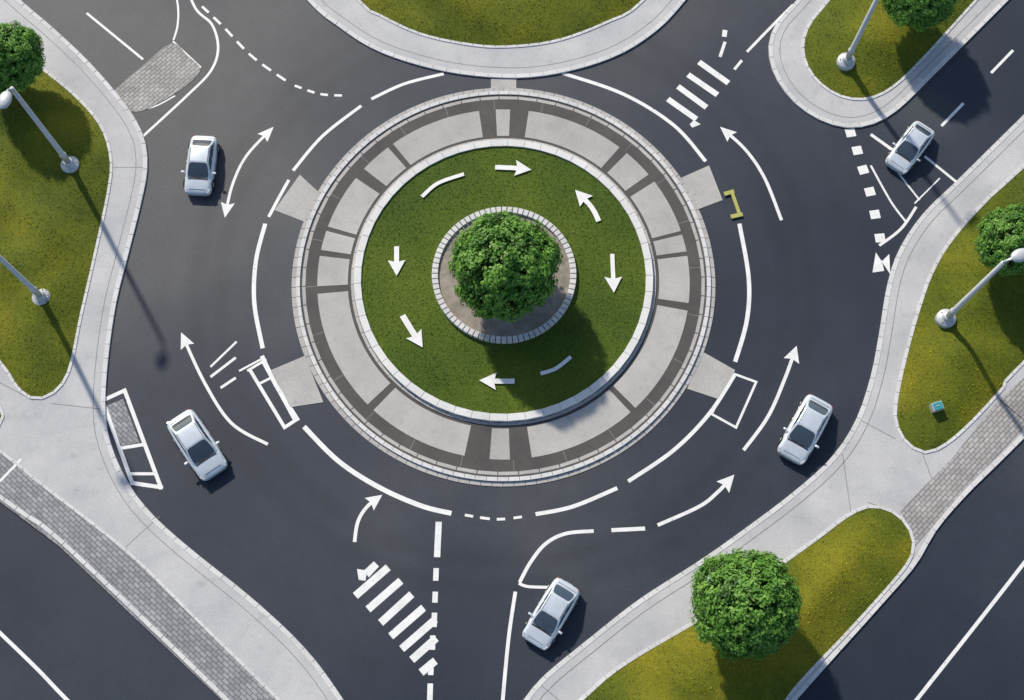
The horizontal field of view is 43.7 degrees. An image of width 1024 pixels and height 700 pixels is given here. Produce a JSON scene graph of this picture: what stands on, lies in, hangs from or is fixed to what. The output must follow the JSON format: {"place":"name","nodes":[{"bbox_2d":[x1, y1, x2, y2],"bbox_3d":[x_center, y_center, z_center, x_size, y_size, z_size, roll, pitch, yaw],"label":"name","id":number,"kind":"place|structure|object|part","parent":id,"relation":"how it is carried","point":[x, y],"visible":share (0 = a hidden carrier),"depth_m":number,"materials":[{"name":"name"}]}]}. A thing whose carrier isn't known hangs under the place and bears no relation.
{"place":"outdoors","nodes":[
{"label":"outdoors","id":0,"kind":"place"},
{"bbox_2d":[0,0,336,699],"bbox_3d":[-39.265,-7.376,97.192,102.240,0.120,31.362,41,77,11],"label":"pavement","id":1,"kind":"structure","parent":0,"point":[54,448],"depth_m":92.71,"materials":[{"name":"concrete"}]},
{"bbox_2d":[0,404,4,424],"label":"lawn kerb","id":2,"kind":"structure","parent":1,"relation":"on","point":[2,415],"depth_m":93.37,"materials":[{"name":"concrete"}]},
{"bbox_2d":[0,71,110,395],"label":"lawn","id":3,"kind":"structure","parent":1,"relation":"on","point":[51,211],"depth_m":97.25,"materials":[{"name":"green plant"}]},
{"bbox_2d":[0,20,45,95],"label":"broadleaf tree","id":4,"kind":"object","parent":3,"relation":"on","point":[22,60],"visible":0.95,"depth_m":95.99,"materials":[{"name":"green plant"}]},
{"bbox_2d":[0,255,49,304],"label":"street lamp","id":5,"kind":"object","parent":3,"relation":"on","point":[39,296],"visible":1,"depth_m":93.47,"materials":[{"name":"metal"}]},
{"bbox_2d":[0,86,78,172],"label":"street lamp","id":6,"kind":"object","parent":3,"relation":"on","point":[69,164],"visible":1,"depth_m":92.91,"materials":[{"name":"metal"}]},
{"bbox_2d":[0,67,112,398],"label":"lawn kerb","id":7,"kind":"structure","parent":1,"relation":"on","point":[60,385],"depth_m":96.86,"materials":[{"name":"concrete"}]},
{"bbox_2d":[52,403,98,408],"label":"pavement joint","id":8,"kind":"object","parent":1,"relation":"on","point":[76,406],"visible":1,"depth_m":93.60,"materials":[{"name":"grey concrete"}]},
{"bbox_2d":[113,167,142,167],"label":"pavement joint","id":9,"kind":"object","parent":1,"relation":"on","point":[127,167],"visible":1,"depth_m":99.20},
{"bbox_2d":[0,453,275,699],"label":"brick paving","id":10,"kind":"structure","parent":1,"relation":"on","point":[157,605],"depth_m":89.83,"materials":[{"name":"grey brick"}]},
{"bbox_2d":[0,458,21,481],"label":"edge marking","id":11,"kind":"object","parent":10,"relation":"on","point":[11,469],"visible":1,"depth_m":92.21,"materials":[{"name":"white paint"}]},
{"bbox_2d":[0,450,280,699],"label":"kerb","id":12,"kind":"structure","parent":1,"relation":"on","point":[230,652],"depth_m":90.12,"materials":[{"name":"concrete"}]},
{"bbox_2d":[313,0,680,74],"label":"pavement","id":13,"kind":"structure","parent":0,"point":[582,45],"depth_m":102.35,"materials":[{"name":"concrete"}]},
{"bbox_2d":[361,0,640,45],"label":"lawn","id":14,"kind":"structure","parent":13,"relation":"on","point":[500,22],"depth_m":102.67,"materials":[{"name":"green plant"}]},
{"bbox_2d":[357,0,644,47],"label":"lawn kerb","id":15,"kind":"structure","parent":13,"relation":"on","point":[507,46],"depth_m":102.53,"materials":[{"name":"concrete"}]},
{"bbox_2d":[0,0,1023,699],"bbox_3d":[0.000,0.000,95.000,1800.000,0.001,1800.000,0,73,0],"label":"ground","id":16,"kind":"structure","parent":0,"point":[270,526],"depth_m":93.69,"materials":[{"name":"black asphalt"}]},
{"bbox_2d":[0,631,68,699],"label":"lane marking","id":17,"kind":"object","parent":16,"relation":"on","point":[34,666],"visible":1,"depth_m":88.31,"materials":[{"name":"white paint"}]},
{"bbox_2d":[0,494,228,699],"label":"kerb","id":18,"kind":"structure","parent":16,"relation":"on","point":[159,634],"depth_m":89.60,"materials":[{"name":"concrete"}]},
{"bbox_2d":[107,399,139,445],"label":"cobbled island","id":19,"kind":"structure","parent":16,"relation":"on","point":[123,425],"depth_m":93.35,"materials":[{"name":"stone"}]},
{"bbox_2d":[106,388,162,489],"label":"bay marking","id":20,"kind":"object","parent":16,"relation":"on","point":[159,486],"visible":1,"depth_m":92.83,"materials":[{"name":"white paint"}]},
{"bbox_2d":[115,43,199,111],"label":"cobbled island","id":21,"kind":"structure","parent":16,"relation":"on","point":[166,72],"depth_m":101.54,"materials":[{"name":"stone"}]},
{"bbox_2d":[15,0,343,699],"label":"kerb","id":22,"kind":"structure","parent":16,"relation":"on","point":[231,584],"depth_m":93.96,"materials":[{"name":"concrete"}]},
{"bbox_2d":[166,408,227,480],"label":"car","id":23,"kind":"object","parent":16,"relation":"on","point":[198,446],"visible":1,"depth_m":91.51,"materials":[{"name":"silver paint"}]},
{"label":"rear window","id":24,"kind":"part","parent":23,"relation":"part of","materials":[{"name":"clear glass"}]},
{"bbox_2d":[181,135,219,195],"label":"car","id":25,"kind":"object","parent":16,"relation":"on","point":[201,161],"visible":1,"depth_m":97.98,"materials":[{"name":"silver paint"}]},
{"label":"rear window","id":26,"kind":"part","parent":25,"relation":"part of","materials":[{"name":"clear glass"}]},
{"bbox_2d":[86,0,341,135],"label":"lane marking","id":27,"kind":"object","parent":16,"relation":"on","point":[208,73],"visible":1,"depth_m":102.22,"materials":[{"name":"white paint"}]},
{"bbox_2d":[181,333,267,444],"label":"road arrow","id":28,"kind":"object","parent":16,"relation":"on","point":[185,341],"visible":1,"depth_m":94.08,"materials":[{"name":"white paint"}]},
{"bbox_2d":[221,127,272,216],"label":"road arrow","id":29,"kind":"object","parent":16,"relation":"on","point":[227,206],"visible":1,"depth_m":99.30,"materials":[{"name":"white paint"}]},
{"bbox_2d":[210,341,295,429],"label":"bay marking","id":30,"kind":"object","parent":16,"relation":"on","point":[263,392],"visible":1,"depth_m":94.33,"materials":[{"name":"white paint"}]},
{"bbox_2d":[275,175,317,220],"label":"paving tile","id":31,"kind":"object","parent":16,"relation":"on","point":[298,198],"visible":1,"depth_m":98.49,"materials":[{"name":"concrete"}]},
{"bbox_2d":[271,356,322,406],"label":"paving tile","id":32,"kind":"object","parent":16,"relation":"on","point":[296,382],"visible":1,"depth_m":94.21,"materials":[{"name":"concrete"}]},
{"bbox_2d":[353,495,381,541],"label":"road arrow","id":33,"kind":"object","parent":16,"relation":"on","point":[373,501],"visible":1,"depth_m":91.52,"materials":[{"name":"white paint"}]},
{"bbox_2d":[353,562,437,675],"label":"zebra crossing","id":34,"kind":"object","parent":16,"relation":"on","point":[405,623],"visible":1,"depth_m":89.40,"materials":[{"name":"white paint"}]},
{"bbox_2d":[427,522,441,699],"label":"lane marking","id":35,"kind":"object","parent":16,"relation":"on","point":[437,545],"visible":1,"depth_m":89.70,"materials":[{"name":"white paint"}]},
{"bbox_2d":[307,0,685,78],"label":"kerb","id":36,"kind":"structure","parent":16,"relation":"on","point":[495,75],"depth_m":101.96,"materials":[{"name":"concrete"}]},
{"bbox_2d":[252,72,750,520],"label":"lane marking","id":37,"kind":"object","parent":16,"relation":"on","point":[322,446],"visible":1,"depth_m":95.07,"materials":[{"name":"white paint"}]},
{"bbox_2d":[292,88,714,486],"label":"traffic roundabout","id":38,"kind":"object","parent":16,"relation":"on","point":[624,399],"visible":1,"depth_m":95.95,"materials":[{"name":"concrete"}]},
{"bbox_2d":[361,146,645,414],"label":"lawn","id":39,"kind":"structure","parent":38,"relation":"on","point":[591,331],"depth_m":96.03,"materials":[{"name":"green plant"}]},
{"bbox_2d":[388,246,404,275],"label":"arrow","id":40,"kind":"object","parent":39,"relation":"on","point":[396,265],"visible":1,"depth_m":96.47,"materials":[{"name":"white paint"}]},
{"bbox_2d":[400,314,422,346],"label":"arrow","id":41,"kind":"object","parent":39,"relation":"on","point":[416,338],"visible":1,"depth_m":94.83,"materials":[{"name":"white paint"}]},
{"bbox_2d":[421,173,464,197],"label":"lawn marking","id":42,"kind":"object","parent":39,"relation":"on","point":[429,189],"visible":1,"depth_m":98.42,"materials":[{"name":"white paint"}]},
{"bbox_2d":[479,373,514,389],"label":"arrow","id":43,"kind":"object","parent":39,"relation":"on","point":[491,381],"visible":1,"depth_m":93.75,"materials":[{"name":"white paint"}]},
{"bbox_2d":[432,207,575,343],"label":"round planter","id":44,"kind":"object","parent":39,"relation":"on","point":[537,321],"visible":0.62,"depth_m":95.47,"materials":[{"name":"stone"}]},
{"bbox_2d":[447,208,563,323],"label":"broadleaf tree","id":45,"kind":"object","parent":44,"relation":"in","point":[521,277],"visible":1,"depth_m":89.71,"materials":[{"name":"green plant"}]},
{"bbox_2d":[495,160,530,175],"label":"arrow","id":46,"kind":"object","parent":39,"relation":"on","point":[519,168],"visible":1,"depth_m":98.74,"materials":[{"name":"white paint"}]},
{"bbox_2d":[540,355,571,374],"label":"lawn marking","id":47,"kind":"object","parent":39,"relation":"on","point":[562,363],"visible":1,"depth_m":94.06,"materials":[{"name":"white paint"}]},
{"bbox_2d":[575,190,600,221],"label":"curved arrow","id":48,"kind":"object","parent":39,"relation":"on","point":[582,197],"visible":1,"depth_m":97.91,"materials":[{"name":"white paint"}]},
{"bbox_2d":[605,254,621,291],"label":"arrow","id":49,"kind":"object","parent":39,"relation":"on","point":[613,282],"visible":1,"depth_m":96.09,"materials":[{"name":"white paint"}]},
{"bbox_2d":[491,79,515,88],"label":"paving tile","id":50,"kind":"object","parent":16,"relation":"on","point":[503,83],"visible":1,"depth_m":101.43,"materials":[{"name":"concrete"}]},
{"bbox_2d":[522,576,579,649],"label":"car","id":51,"kind":"object","parent":16,"relation":"on","point":[549,615],"visible":1,"depth_m":88.10,"materials":[{"name":"silver paint"}]},
{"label":"rear window","id":52,"kind":"part","parent":51,"relation":"part of","materials":[{"name":"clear glass"}]},
{"bbox_2d":[501,527,644,699],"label":"lane marking","id":53,"kind":"object","parent":16,"relation":"on","point":[539,549],"visible":0.96,"depth_m":89.99,"materials":[{"name":"white paint"}]},
{"bbox_2d":[657,475,733,526],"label":"road arrow","id":54,"kind":"object","parent":16,"relation":"on","point":[726,482],"visible":1,"depth_m":91.69,"materials":[{"name":"white paint"}]},
{"bbox_2d":[667,60,729,127],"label":"zebra crossing","id":55,"kind":"object","parent":16,"relation":"on","point":[693,97],"visible":1,"depth_m":101.25,"materials":[{"name":"white paint"}]},
{"bbox_2d":[681,166,721,208],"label":"paving tile","id":56,"kind":"object","parent":16,"relation":"on","point":[701,185],"visible":1,"depth_m":98.81,"materials":[{"name":"concrete"}]},
{"bbox_2d":[687,353,734,398],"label":"paving tile","id":57,"kind":"object","parent":16,"relation":"on","point":[711,377],"visible":1,"depth_m":94.35,"materials":[{"name":"concrete"}]},
{"bbox_2d":[723,189,742,218],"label":"lane divider marker","id":58,"kind":"object","parent":16,"relation":"on","point":[732,194],"visible":1,"depth_m":98.26,"materials":[{"name":"yellow paint"}]},
{"bbox_2d":[711,373,757,428],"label":"bay marking","id":59,"kind":"object","parent":16,"relation":"on","point":[745,405],"visible":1,"depth_m":93.72,"materials":[{"name":"white paint"}]},
{"bbox_2d":[720,127,782,220],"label":"road arrow","id":60,"kind":"object","parent":16,"relation":"on","point":[727,133],"visible":1,"depth_m":99.44,"materials":[{"name":"white paint"}]},
{"bbox_2d":[743,346,798,450],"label":"road arrow","id":61,"kind":"object","parent":16,"relation":"on","point":[792,355],"visible":1,"depth_m":94.01,"materials":[{"name":"white paint"}]},
{"bbox_2d":[524,115,1023,699],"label":"kerb","id":62,"kind":"structure","parent":16,"relation":"on","point":[826,465],"depth_m":92.47,"materials":[{"name":"concrete"}]},
{"bbox_2d":[777,393,832,464],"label":"car","id":63,"kind":"object","parent":16,"relation":"on","point":[799,439],"visible":1,"depth_m":91.87,"materials":[{"name":"silver paint"}]},
{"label":"rear window","id":64,"kind":"part","parent":63,"relation":"part of","materials":[{"name":"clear glass"}]},
{"bbox_2d":[845,128,884,242],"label":"give way marking","id":65,"kind":"object","parent":16,"relation":"on","point":[869,191],"visible":1,"depth_m":98.83,"materials":[{"name":"white paint"}]},
{"bbox_2d":[719,4,1013,245],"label":"lane marking","id":66,"kind":"object","parent":16,"relation":"on","point":[724,33],"visible":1,"depth_m":99.62,"materials":[{"name":"white paint"}]},
{"bbox_2d":[873,253,889,272],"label":"give way marking","id":67,"kind":"object","parent":16,"relation":"on","point":[878,265],"visible":1,"depth_m":96.98,"materials":[{"name":"white paint"}]},
{"bbox_2d":[768,0,1007,127],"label":"kerb","id":68,"kind":"structure","parent":16,"relation":"on","point":[945,60],"depth_m":101.48,"materials":[{"name":"concrete"}]},
{"bbox_2d":[791,433,1023,699],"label":"kerb","id":69,"kind":"structure","parent":16,"relation":"on","point":[830,658],"depth_m":90.10,"materials":[{"name":"concrete"}]},
{"bbox_2d":[885,120,935,174],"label":"car","id":70,"kind":"object","parent":16,"relation":"on","point":[913,143],"visible":1,"depth_m":98.60,"materials":[{"name":"silver paint"}]},
{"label":"rear window","id":71,"kind":"part","parent":70,"relation":"part of","materials":[{"name":"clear glass"}]},
{"bbox_2d":[914,561,1023,699],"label":"lane marking","id":72,"kind":"object","parent":16,"relation":"on","point":[967,635],"visible":1,"depth_m":88.98,"materials":[{"name":"white paint"}]},
{"bbox_2d":[530,121,1023,699],"bbox_3d":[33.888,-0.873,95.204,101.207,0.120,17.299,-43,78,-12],"label":"pavement","id":73,"kind":"structure","parent":0,"point":[886,469],"depth_m":92.13,"materials":[{"name":"concrete"}]},
{"bbox_2d":[579,505,914,699],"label":"lawn kerb","id":74,"kind":"structure","parent":73,"relation":"on","point":[819,661],"depth_m":89.09,"materials":[{"name":"concrete"}]},
{"bbox_2d":[584,508,913,699],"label":"lawn","id":75,"kind":"structure","parent":73,"relation":"on","point":[846,571],"depth_m":88.52,"materials":[{"name":"green plant"}]},
{"bbox_2d":[689,548,802,660],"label":"broadleaf tree","id":76,"kind":"object","parent":75,"relation":"on","point":[737,602],"visible":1,"depth_m":82.71,"materials":[{"name":"green plant"}]},
{"bbox_2d":[842,454,850,511],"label":"pavement joint","id":77,"kind":"object","parent":73,"relation":"on","point":[846,483],"visible":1,"depth_m":91.93,"materials":[{"name":"grey concrete"}]},
{"bbox_2d":[894,165,1023,453],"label":"lawn kerb","id":78,"kind":"structure","parent":73,"relation":"on","point":[1001,389],"depth_m":94.48,"materials":[{"name":"concrete"}]},
{"bbox_2d":[897,169,1023,450],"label":"lawn","id":79,"kind":"structure","parent":73,"relation":"on","point":[967,363],"depth_m":94.68,"materials":[{"name":"green plant"}]},
{"bbox_2d":[929,401,943,412],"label":"utility box","id":80,"kind":"object","parent":79,"relation":"on","point":[936,406],"visible":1,"depth_m":92.75,"materials":[{"name":"paint"}]},
{"bbox_2d":[935,248,1023,328],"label":"street lamp","id":81,"kind":"object","parent":79,"relation":"on","point":[945,318],"visible":1,"depth_m":90.25,"materials":[{"name":"metal"}]},
{"bbox_2d":[973,203,1023,276],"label":"broadleaf tree","id":82,"kind":"object","parent":79,"relation":"on","point":[995,245],"visible":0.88,"depth_m":91.70,"materials":[{"name":"green plant"}]},
{"bbox_2d":[900,378,1023,545],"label":"brick paving","id":83,"kind":"structure","parent":73,"relation":"on","point":[998,430],"depth_m":92.38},
{"bbox_2d":[771,0,1001,123],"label":"pavement","id":84,"kind":"structure","parent":0,"point":[807,86],"depth_m":101.70,"materials":[{"name":"concrete"}]},
{"bbox_2d":[804,0,973,97],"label":"lawn","id":85,"kind":"structure","parent":84,"relation":"on","point":[888,53],"depth_m":101.82,"materials":[{"name":"green plant"}]},
{"bbox_2d":[836,0,878,70],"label":"street lamp","id":86,"kind":"object","parent":85,"relation":"on","point":[846,61],"visible":1,"depth_m":99.66,"materials":[{"name":"metal"}]},
{"bbox_2d":[881,0,959,32],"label":"broadleaf tree","id":87,"kind":"object","parent":85,"relation":"on","point":[922,15],"visible":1,"depth_m":97.74,"materials":[{"name":"green plant"}]},
{"bbox_2d":[801,0,977,100],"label":"lawn kerb","id":88,"kind":"structure","parent":84,"relation":"on","point":[904,76],"depth_m":101.89,"materials":[{"name":"concrete"}]}
]}

